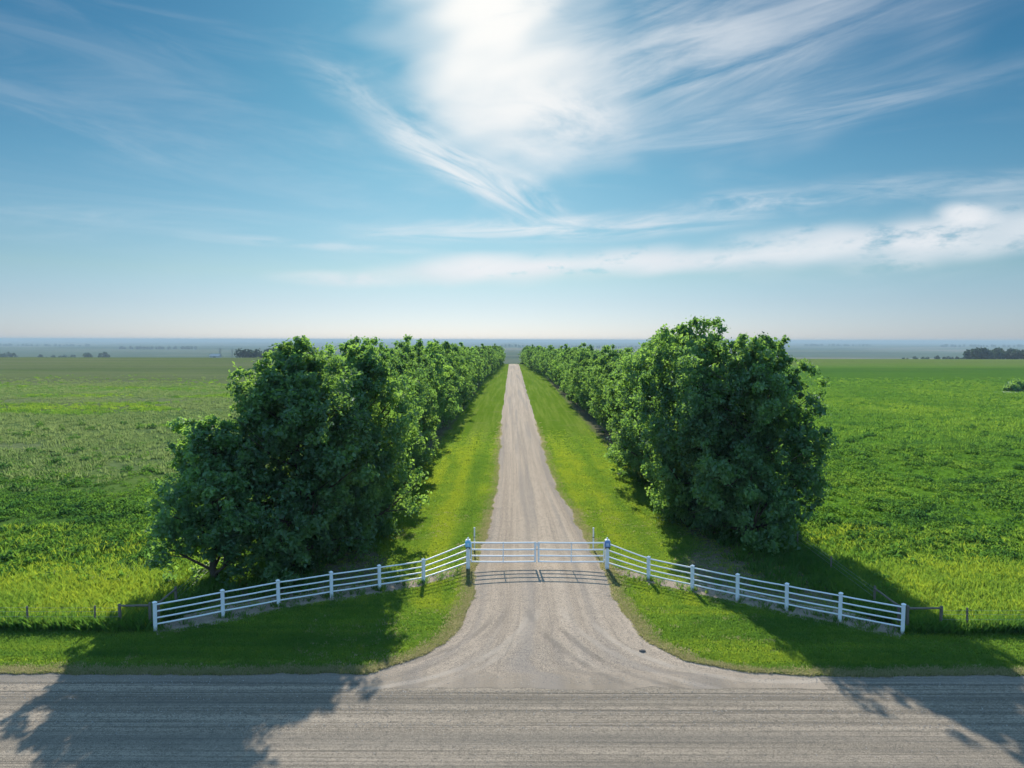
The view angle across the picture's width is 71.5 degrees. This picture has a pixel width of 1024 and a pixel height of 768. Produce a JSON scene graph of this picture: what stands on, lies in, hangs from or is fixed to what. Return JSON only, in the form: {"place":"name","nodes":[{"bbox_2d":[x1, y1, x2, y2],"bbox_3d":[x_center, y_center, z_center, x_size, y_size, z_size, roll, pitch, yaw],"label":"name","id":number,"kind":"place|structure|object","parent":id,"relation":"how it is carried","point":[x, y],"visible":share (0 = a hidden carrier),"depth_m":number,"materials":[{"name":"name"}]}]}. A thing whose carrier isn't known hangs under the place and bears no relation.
{"place":"outdoors","nodes":[
{"label":"outdoors","id":0,"kind":"place"},
{"bbox_2d":[0,521,221,626],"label":"tall grass","id":1,"kind":"structure","parent":0,"point":[21,592],"depth_m":41.01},
{"bbox_2d":[0,672,1023,767],"bbox_3d":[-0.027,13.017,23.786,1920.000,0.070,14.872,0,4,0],"label":"gravel road","id":2,"kind":"structure","parent":0,"point":[310,744],"depth_m":26.70,"materials":[{"name":"gravel"}]},
{"bbox_2d":[0,341,1023,670],"bbox_3d":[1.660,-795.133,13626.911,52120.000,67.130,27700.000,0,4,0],"label":"ground","id":3,"kind":"structure","parent":0,"point":[550,403],"depth_m":168.17,"materials":[{"name":"green plant"}]},
{"bbox_2d":[0,352,17,356],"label":"grove","id":4,"kind":"object","parent":3,"relation":"on","point":[9,355],"visible":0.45,"depth_m":2081.07,"materials":[{"name":"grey plant"}]},
{"bbox_2d":[0,343,89,345],"bbox_3d":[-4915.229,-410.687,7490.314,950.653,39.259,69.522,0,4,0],"label":"grove","id":5,"kind":"object","parent":3,"relation":"on","point":[44,345],"visible":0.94,"depth_m":7478.02,"materials":[{"name":"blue plant"}]},
{"bbox_2d":[37,354,75,356],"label":"grove","id":6,"kind":"object","parent":3,"relation":"on","point":[40,355],"visible":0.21,"depth_m":2300.94,"materials":[{"name":"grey plant"}]},
{"bbox_2d":[0,602,151,623],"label":"wire fence","id":7,"kind":"object","parent":3,"relation":"on","point":[148,605],"visible":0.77,"depth_m":35.63,"materials":[{"name":"brown wood"}]},
{"bbox_2d":[83,352,109,356],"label":"grove","id":8,"kind":"object","parent":3,"relation":"on","point":[104,354],"visible":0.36,"depth_m":2098.55,"materials":[{"name":"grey plant"}]},
{"bbox_2d":[0,421,216,582],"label":"field plants","id":9,"kind":"object","parent":3,"relation":"on","point":[102,520],"visible":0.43,"depth_m":55.46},
{"bbox_2d":[0,374,244,560],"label":"field plants","id":10,"kind":"object","parent":3,"relation":"on","point":[31,407],"visible":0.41,"depth_m":151.70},
{"bbox_2d":[0,408,289,611],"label":"field plants","id":11,"kind":"object","parent":3,"relation":"on","point":[38,504],"visible":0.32,"depth_m":58.55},
{"bbox_2d":[0,374,302,580],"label":"field plants","id":12,"kind":"object","parent":3,"relation":"on","point":[105,421],"visible":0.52,"depth_m":110.70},
{"bbox_2d":[118,346,196,349],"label":"grove","id":13,"kind":"object","parent":3,"relation":"on","point":[159,347],"visible":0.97,"depth_m":5186.09,"materials":[{"name":"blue plant"}]},
{"bbox_2d":[157,557,223,625],"bbox_3d":[-20.266,9.047,78.299,0.167,1.387,84.911,0,4,-3],"label":"wire fence","id":14,"kind":"object","parent":3,"relation":"on","point":[174,590],"visible":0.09,"depth_m":37.39,"materials":[{"name":"brown wood"}]},
{"bbox_2d":[141,413,279,593],"bbox_3d":[-17.839,6.816,41.925,7.509,10.512,7.335,1,4,10],"label":"leafy tree","id":15,"kind":"object","parent":3,"relation":"on","point":[204,442],"visible":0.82,"depth_m":40.51,"materials":[{"name":"green plant"}]},
{"bbox_2d":[209,354,221,357],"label":"farm shed","id":16,"kind":"structure","parent":3,"relation":"on","point":[215,355],"depth_m":1224.63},
{"bbox_2d":[234,348,276,357],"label":"grove","id":17,"kind":"object","parent":3,"relation":"on","point":[244,353],"visible":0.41,"depth_m":1235.82,"materials":[{"name":"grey plant"}]},
{"bbox_2d":[187,335,383,587],"bbox_3d":[-13.911,4.394,44.977,11.667,14.969,12.704,-1,4,-11],"label":"leafy tree","id":18,"kind":"object","parent":3,"relation":"on","point":[285,401],"visible":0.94,"depth_m":42.39,"materials":[{"name":"green plant"}]},
{"bbox_2d":[152,544,466,630],"bbox_3d":[-10.168,11.274,39.786,17.780,1.900,0.973,-2,4,-32],"label":"white fence","id":19,"kind":"object","parent":3,"relation":"on","point":[278,588],"visible":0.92,"depth_m":39.05,"materials":[{"name":"paint"}]},
{"bbox_2d":[156,565,462,634],"bbox_3d":[-10.287,12.003,40.359,18.106,0.001,2.904,-2,4,-30],"label":"gravel strip","id":20,"kind":"object","parent":3,"relation":"on","point":[208,619],"visible":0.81,"depth_m":39.27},
{"bbox_2d":[273,343,434,551],"bbox_3d":[-11.014,4.289,51.357,11.146,14.466,10.532,2,4,26],"label":"leafy tree","id":21,"kind":"object","parent":3,"relation":"on","point":[367,388],"visible":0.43,"depth_m":49.44,"materials":[{"name":"green plant"}]},
{"bbox_2d":[322,336,411,489],"bbox_3d":[-13.414,3.316,62.937,10.466,15.468,9.474,1,4,17],"label":"leafy tree","id":22,"kind":"object","parent":3,"relation":"on","point":[366,341],"depth_m":62.14,"materials":[{"name":"green plant"}]},
{"bbox_2d":[384,356,428,490],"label":"leafy tree","id":23,"kind":"object","parent":3,"relation":"on","point":[397,365],"visible":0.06,"depth_m":67.06,"materials":[{"name":"green plant"}]},
{"bbox_2d":[376,347,440,478],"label":"leafy tree","id":24,"kind":"object","parent":3,"relation":"on","point":[392,353],"visible":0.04,"depth_m":72.13,"materials":[{"name":"green plant"}]},
{"bbox_2d":[392,334,439,417],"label":"leafy tree","id":25,"kind":"object","parent":3,"relation":"on","point":[419,343],"visible":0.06,"depth_m":93.57,"materials":[{"name":"green plant"}]},
{"bbox_2d":[394,340,440,451],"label":"leafy tree","id":26,"kind":"object","parent":3,"relation":"on","point":[410,351],"visible":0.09,"depth_m":84.84,"materials":[{"name":"green plant"}]},
{"bbox_2d":[397,354,439,466],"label":"leafy tree","id":27,"kind":"object","parent":3,"relation":"on","point":[433,421],"visible":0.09,"depth_m":78.62,"materials":[{"name":"green plant"}]},
{"bbox_2d":[415,353,441,438],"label":"leafy tree","id":28,"kind":"object","parent":3,"relation":"on","point":[437,413],"depth_m":101.77,"materials":[{"name":"green plant"}]},
{"bbox_2d":[414,341,462,432],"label":"leafy tree","id":29,"kind":"object","parent":3,"relation":"on","point":[435,348],"visible":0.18,"depth_m":107.09,"materials":[{"name":"green plant"}]},
{"bbox_2d":[424,344,459,428],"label":"leafy tree","id":30,"kind":"object","parent":3,"relation":"on","point":[453,389],"visible":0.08,"depth_m":115.92,"materials":[{"name":"green plant"}]},
{"bbox_2d":[430,338,464,418],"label":"leafy tree","id":31,"kind":"object","parent":3,"relation":"on","point":[445,345],"visible":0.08,"depth_m":128.43,"materials":[{"name":"green plant"}]},
{"bbox_2d":[427,344,467,415],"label":"leafy tree","id":32,"kind":"object","parent":3,"relation":"on","point":[452,356],"visible":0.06,"depth_m":133.05,"materials":[{"name":"green plant"}]},
{"bbox_2d":[439,350,463,422],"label":"leafy tree","id":33,"kind":"object","parent":3,"relation":"on","point":[453,373],"visible":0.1,"depth_m":122.17,"materials":[{"name":"green plant"}]},
{"bbox_2d":[449,346,474,404],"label":"leafy tree","id":34,"kind":"object","parent":3,"relation":"on","point":[466,379],"visible":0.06,"depth_m":152.32,"materials":[{"name":"green plant"}]},
{"bbox_2d":[452,343,475,407],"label":"leafy tree","id":35,"kind":"object","parent":3,"relation":"on","point":[464,396],"visible":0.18,"depth_m":145.52,"materials":[{"name":"green plant"}]},
{"bbox_2d":[465,537,470,568],"bbox_3d":[-2.776,10.794,44.906,0.360,2.255,0.371,0,4,0],"label":"gate post","id":36,"kind":"object","parent":3,"relation":"on","point":[468,543],"visible":0.98,"depth_m":44.82,"materials":[{"name":"white paint"}]},
{"bbox_2d":[470,542,536,562],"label":"metal gate","id":37,"kind":"structure","parent":36,"relation":"attached to","point":[534,549],"depth_m":44.93,"materials":[{"name":"metal"}]},
{"bbox_2d":[461,351,475,395],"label":"leafy tree","id":38,"kind":"object","parent":3,"relation":"on","point":[472,371],"visible":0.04,"depth_m":165.78,"materials":[{"name":"green plant"}]},
{"bbox_2d":[459,342,477,382],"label":"leafy tree","id":39,"kind":"object","parent":3,"relation":"on","point":[467,349],"visible":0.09,"depth_m":194.88,"materials":[{"name":"green plant"}]},
{"bbox_2d":[466,351,475,382],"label":"leafy tree","id":40,"kind":"object","parent":3,"relation":"on","point":[473,380],"visible":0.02,"depth_m":183.00,"materials":[{"name":"green plant"}]},
{"bbox_2d":[470,354,477,389],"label":"leafy tree","id":41,"kind":"object","parent":3,"relation":"on","point":[476,372],"visible":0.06,"depth_m":190.68,"materials":[{"name":"green plant"}]},
{"bbox_2d":[467,347,483,382],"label":"leafy tree","id":42,"kind":"object","parent":3,"relation":"on","point":[472,348],"visible":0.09,"depth_m":220.57,"materials":[{"name":"green plant"}]},
{"bbox_2d":[472,351,483,383],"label":"leafy tree","id":43,"kind":"object","parent":3,"relation":"on","point":[481,374],"visible":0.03,"depth_m":213.32,"materials":[{"name":"green plant"}]},
{"bbox_2d":[470,351,486,381],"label":"leafy tree","id":44,"kind":"object","parent":3,"relation":"on","point":[480,369],"visible":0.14,"depth_m":203.90,"materials":[{"name":"green plant"}]},
{"bbox_2d":[471,345,485,379],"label":"leafy tree","id":45,"kind":"object","parent":3,"relation":"on","point":[482,356],"visible":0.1,"depth_m":229.61,"materials":[{"name":"green plant"}]},
{"bbox_2d":[474,346,488,368],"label":"leafy tree","id":46,"kind":"object","parent":3,"relation":"on","point":[481,352],"visible":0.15,"depth_m":245.91,"materials":[{"name":"green plant"}]},
{"bbox_2d":[477,346,490,377],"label":"leafy tree","id":47,"kind":"object","parent":3,"relation":"on","point":[487,366],"visible":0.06,"depth_m":258.84,"materials":[{"name":"green plant"}]},
{"bbox_2d":[480,343,493,371],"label":"leafy tree","id":48,"kind":"object","parent":3,"relation":"on","point":[488,354],"visible":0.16,"depth_m":279.47,"materials":[{"name":"green plant"}]},
{"bbox_2d":[481,345,494,368],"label":"leafy tree","id":49,"kind":"object","parent":3,"relation":"on","point":[487,348],"visible":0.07,"depth_m":286.04,"materials":[{"name":"green plant"}]},
{"bbox_2d":[490,346,499,370],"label":"leafy tree","id":50,"kind":"object","parent":3,"relation":"on","point":[497,356],"visible":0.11,"depth_m":315.89,"materials":[{"name":"green plant"}]},
{"bbox_2d":[492,343,503,367],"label":"leafy tree","id":51,"kind":"object","parent":3,"relation":"on","point":[494,346],"visible":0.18,"depth_m":339.48,"materials":[{"name":"green plant"}]},
{"bbox_2d":[0,429,1023,675],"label":"mown grass","id":52,"kind":"structure","parent":3,"relation":"on","point":[454,497],"depth_m":36.99,"materials":[{"name":"plant"}]},
{"bbox_2d":[0,420,1023,677],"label":"dry grass","id":53,"kind":"structure","parent":3,"relation":"on","point":[454,626],"depth_m":31.83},
{"bbox_2d":[0,504,1023,767],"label":"loose stones","id":54,"kind":"object","parent":3,"relation":"on","point":[508,692],"visible":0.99,"depth_m":29.03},
{"bbox_2d":[0,453,1023,635],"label":"grass","id":55,"kind":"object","parent":3,"relation":"on","point":[804,560],"visible":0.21,"depth_m":40.68,"materials":[{"name":"plant"}]},
{"bbox_2d":[143,564,913,634],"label":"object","id":56,"kind":"object","parent":3,"relation":"on","point":[651,578],"visible":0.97,"depth_m":38.68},
{"bbox_2d":[524,344,534,368],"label":"leafy tree","id":57,"kind":"object","parent":3,"relation":"on","point":[528,349],"visible":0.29,"depth_m":357.32,"materials":[{"name":"green plant"}]},
{"bbox_2d":[532,347,545,370],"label":"leafy tree","id":58,"kind":"object","parent":3,"relation":"on","point":[533,359],"visible":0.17,"depth_m":309.22,"materials":[{"name":"green plant"}]},
{"bbox_2d":[535,347,545,372],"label":"leafy tree","id":59,"kind":"object","parent":3,"relation":"on","point":[536,366],"visible":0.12,"depth_m":302.69,"materials":[{"name":"green plant"}]},
{"bbox_2d":[539,347,548,375],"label":"leafy tree","id":60,"kind":"object","parent":3,"relation":"on","point":[543,363],"visible":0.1,"depth_m":285.19,"materials":[{"name":"green plant"}]},
{"bbox_2d":[536,345,554,375],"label":"leafy tree","id":61,"kind":"object","parent":3,"relation":"on","point":[542,356],"visible":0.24,"depth_m":269.88,"materials":[{"name":"green plant"}]},
{"bbox_2d":[543,348,550,376],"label":"leafy tree","id":62,"kind":"object","parent":3,"relation":"on","point":[546,353],"visible":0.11,"depth_m":262.54,"materials":[{"name":"green plant"}]},
{"bbox_2d":[545,349,552,379],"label":"leafy tree","id":63,"kind":"object","parent":3,"relation":"on","point":[546,369],"visible":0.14,"depth_m":256.33,"materials":[{"name":"green plant"}]},
{"bbox_2d":[466,344,636,347],"bbox_3d":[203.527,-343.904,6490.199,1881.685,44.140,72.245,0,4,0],"label":"grove","id":64,"kind":"object","parent":3,"relation":"on","point":[509,345],"visible":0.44,"depth_m":6490.44,"materials":[{"name":"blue plant"}]},
{"bbox_2d":[547,353,559,382],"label":"leafy tree","id":65,"kind":"object","parent":3,"relation":"on","point":[554,371],"visible":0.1,"depth_m":226.26,"materials":[{"name":"green plant"}]},
{"bbox_2d":[545,349,563,381],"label":"leafy tree","id":66,"kind":"object","parent":3,"relation":"on","point":[553,355],"visible":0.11,"depth_m":232.09,"materials":[{"name":"green plant"}]},
{"bbox_2d":[547,346,562,379],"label":"leafy tree","id":67,"kind":"object","parent":3,"relation":"on","point":[550,358],"visible":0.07,"depth_m":243.86,"materials":[{"name":"green plant"}]},
{"bbox_2d":[550,350,562,384],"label":"leafy tree","id":68,"kind":"object","parent":3,"relation":"on","point":[556,380],"visible":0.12,"depth_m":217.78,"materials":[{"name":"green plant"}]},
{"bbox_2d":[552,350,564,380],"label":"leafy tree","id":69,"kind":"object","parent":3,"relation":"on","point":[553,365],"visible":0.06,"depth_m":212.64,"materials":[{"name":"green plant"}]},
{"bbox_2d":[552,344,572,382],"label":"leafy tree","id":70,"kind":"object","parent":3,"relation":"on","point":[566,349],"visible":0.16,"depth_m":203.49,"materials":[{"name":"green plant"}]},
{"bbox_2d":[558,352,571,390],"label":"leafy tree","id":71,"kind":"object","parent":3,"relation":"on","point":[563,357],"visible":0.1,"depth_m":196.12,"materials":[{"name":"green plant"}]},
{"bbox_2d":[559,347,576,393],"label":"leafy tree","id":72,"kind":"object","parent":3,"relation":"on","point":[568,362],"visible":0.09,"depth_m":186.67,"materials":[{"name":"green plant"}]},
{"bbox_2d":[559,347,579,399],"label":"leafy tree","id":73,"kind":"object","parent":3,"relation":"on","point":[566,364],"visible":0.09,"depth_m":167.74,"materials":[{"name":"green plant"}]},
{"bbox_2d":[565,355,579,402],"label":"leafy tree","id":74,"kind":"object","parent":3,"relation":"on","point":[566,371],"visible":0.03,"depth_m":161.41,"materials":[{"name":"green plant"}]},
{"bbox_2d":[565,342,598,406],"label":"leafy tree","id":75,"kind":"object","parent":3,"relation":"on","point":[590,347],"visible":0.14,"depth_m":153.89,"materials":[{"name":"green plant"}]},
{"bbox_2d":[566,347,598,409],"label":"leafy tree","id":76,"kind":"object","parent":3,"relation":"on","point":[580,357],"visible":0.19,"depth_m":145.79,"materials":[{"name":"green plant"}]},
{"bbox_2d":[573,351,593,407],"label":"leafy tree","id":77,"kind":"object","parent":3,"relation":"on","point":[585,361],"visible":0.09,"depth_m":140.35,"materials":[{"name":"green plant"}]},
{"bbox_2d":[578,352,600,413],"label":"leafy tree","id":78,"kind":"object","parent":3,"relation":"on","point":[582,369],"visible":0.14,"depth_m":134.79,"materials":[{"name":"green plant"}]},
{"bbox_2d":[581,348,608,417],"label":"leafy tree","id":79,"kind":"object","parent":3,"relation":"on","point":[585,377],"visible":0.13,"depth_m":128.16,"materials":[{"name":"green plant"}]},
{"bbox_2d":[588,357,619,433],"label":"leafy tree","id":80,"kind":"object","parent":3,"relation":"on","point":[608,369],"visible":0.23,"depth_m":107.64,"materials":[{"name":"green plant"}]},
{"bbox_2d":[605,537,609,568],"bbox_3d":[6.015,10.810,44.945,0.360,2.255,0.371,0,4,0],"label":"gate post","id":81,"kind":"object","parent":3,"relation":"on","point":[607,544],"visible":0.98,"depth_m":44.87,"materials":[{"name":"white paint"}]},
{"bbox_2d":[537,542,604,562],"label":"metal gate","id":82,"kind":"structure","parent":81,"relation":"attached to","point":[571,550],"depth_m":44.95,"materials":[{"name":"metal"}]},
{"bbox_2d":[586,344,633,425],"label":"leafy tree","id":83,"kind":"object","parent":3,"relation":"on","point":[615,354],"visible":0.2,"depth_m":114.22,"materials":[{"name":"green plant"}]},
{"bbox_2d":[606,373,628,441],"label":"leafy tree","id":84,"kind":"object","parent":3,"relation":"on","point":[609,421],"visible":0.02,"depth_m":89.20,"materials":[{"name":"green plant"}]},
{"bbox_2d":[602,347,633,430],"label":"leafy tree","id":85,"kind":"object","parent":3,"relation":"on","point":[627,350],"visible":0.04,"depth_m":101.85,"materials":[{"name":"green plant"}]},
{"bbox_2d":[606,348,639,415],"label":"leafy tree","id":86,"kind":"object","parent":3,"relation":"on","point":[629,353],"depth_m":96.97,"materials":[{"name":"green plant"}]},
{"bbox_2d":[602,341,648,447],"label":"leafy tree","id":87,"kind":"object","parent":3,"relation":"on","point":[615,416],"visible":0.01,"depth_m":81.76,"materials":[{"name":"green plant"}]},
{"bbox_2d":[599,331,674,475],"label":"leafy tree","id":88,"kind":"object","parent":3,"relation":"on","point":[609,406],"visible":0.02,"depth_m":76.71,"materials":[{"name":"green plant"}]},
{"bbox_2d":[604,334,678,483],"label":"leafy tree","id":89,"kind":"object","parent":3,"relation":"on","point":[639,363],"visible":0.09,"depth_m":70.30,"materials":[{"name":"green plant"}]},
{"bbox_2d":[618,315,744,529],"bbox_3d":[14.549,3.037,55.967,10.406,17.101,11.389,-1,4,-22],"label":"leafy tree","id":90,"kind":"object","parent":3,"relation":"on","point":[664,466],"visible":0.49,"depth_m":54.90,"materials":[{"name":"green plant"}]},
{"bbox_2d":[664,331,839,556],"bbox_3d":[16.800,3.946,51.224,11.696,15.426,11.946,-1,4,-11],"label":"leafy tree","id":91,"kind":"object","parent":3,"relation":"on","point":[763,402],"visible":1,"depth_m":48.87,"materials":[{"name":"green plant"}]},
{"bbox_2d":[612,564,900,637],"bbox_3d":[12.829,12.051,40.357,16.669,0.001,2.841,3,4,37],"label":"gravel strip","id":92,"kind":"object","parent":3,"relation":"on","point":[850,623],"visible":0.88,"depth_m":39.41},
{"bbox_2d":[609,544,905,633],"bbox_3d":[12.676,11.317,39.879,16.546,1.898,0.563,3,4,36],"label":"white fence","id":93,"kind":"object","parent":3,"relation":"on","point":[840,602],"visible":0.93,"depth_m":38.71,"materials":[{"name":"paint"}]},
{"bbox_2d":[805,343,869,345],"bbox_3d":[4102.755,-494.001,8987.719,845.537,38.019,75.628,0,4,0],"label":"grove","id":94,"kind":"object","parent":3,"relation":"on","point":[834,345],"visible":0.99,"depth_m":8976.05,"materials":[{"name":"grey plant"}]},
{"bbox_2d":[794,532,900,622],"bbox_3d":[20.616,9.131,78.370,0.160,1.381,85.198,0,4,1],"label":"wire fence","id":95,"kind":"object","parent":3,"relation":"on","point":[884,595],"visible":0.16,"depth_m":38.41,"materials":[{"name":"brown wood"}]},
{"bbox_2d":[745,376,1023,579],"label":"field plants","id":96,"kind":"object","parent":3,"relation":"on","point":[925,407],"visible":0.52,"depth_m":136.71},
{"bbox_2d":[770,445,1023,617],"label":"field plants","id":97,"kind":"object","parent":3,"relation":"on","point":[938,514],"visible":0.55,"depth_m":64.68,"materials":[{"name":"plant"}]},
{"bbox_2d":[775,422,1023,595],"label":"field plants","id":98,"kind":"object","parent":3,"relation":"on","point":[1005,487],"visible":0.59,"depth_m":60.24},
{"bbox_2d":[934,355,965,358],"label":"grove","id":99,"kind":"object","parent":3,"relation":"on","point":[938,357],"visible":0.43,"depth_m":1493.73,"materials":[{"name":"green plant"}]},
{"bbox_2d":[905,605,1023,630],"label":"wire fence","id":100,"kind":"object","parent":3,"relation":"on","point":[908,607],"visible":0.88,"depth_m":35.51,"materials":[{"name":"brown wood"}]},
{"bbox_2d":[940,344,1023,346],"bbox_3d":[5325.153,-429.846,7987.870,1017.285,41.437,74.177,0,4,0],"label":"grove","id":101,"kind":"object","parent":3,"relation":"on","point":[978,345],"visible":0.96,"depth_m":7977.30,"materials":[{"name":"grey plant"}]},
{"bbox_2d":[962,347,1023,358],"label":"grove","id":102,"kind":"object","parent":3,"relation":"on","point":[986,353],"visible":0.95,"depth_m":1136.54,"materials":[{"name":"green plant"}]},
{"bbox_2d":[1000,382,1021,391],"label":"bush","id":103,"kind":"object","parent":3,"relation":"on","point":[1013,387],"visible":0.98,"depth_m":204.27,"materials":[{"name":"green plant"}]},
{"bbox_2d":[1004,378,1023,389],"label":"bush","id":104,"kind":"object","parent":3,"relation":"on","point":[1018,382],"visible":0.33,"depth_m":207.50,"materials":[{"name":"green plant"}]},
{"bbox_2d":[0,0,1023,342],"label":"sky","id":105,"kind":"structure","parent":0,"point":[805,171],"materials":[{"name":"blue"}]},
{"bbox_2d":[357,364,827,689],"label":"gravel driveway","id":106,"kind":"structure","parent":0,"point":[526,482],"depth_m":36.20,"materials":[{"name":"gravel"}]},
{"bbox_2d":[791,522,1023,631],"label":"tall grass","id":107,"kind":"structure","parent":0,"point":[931,588],"depth_m":42.32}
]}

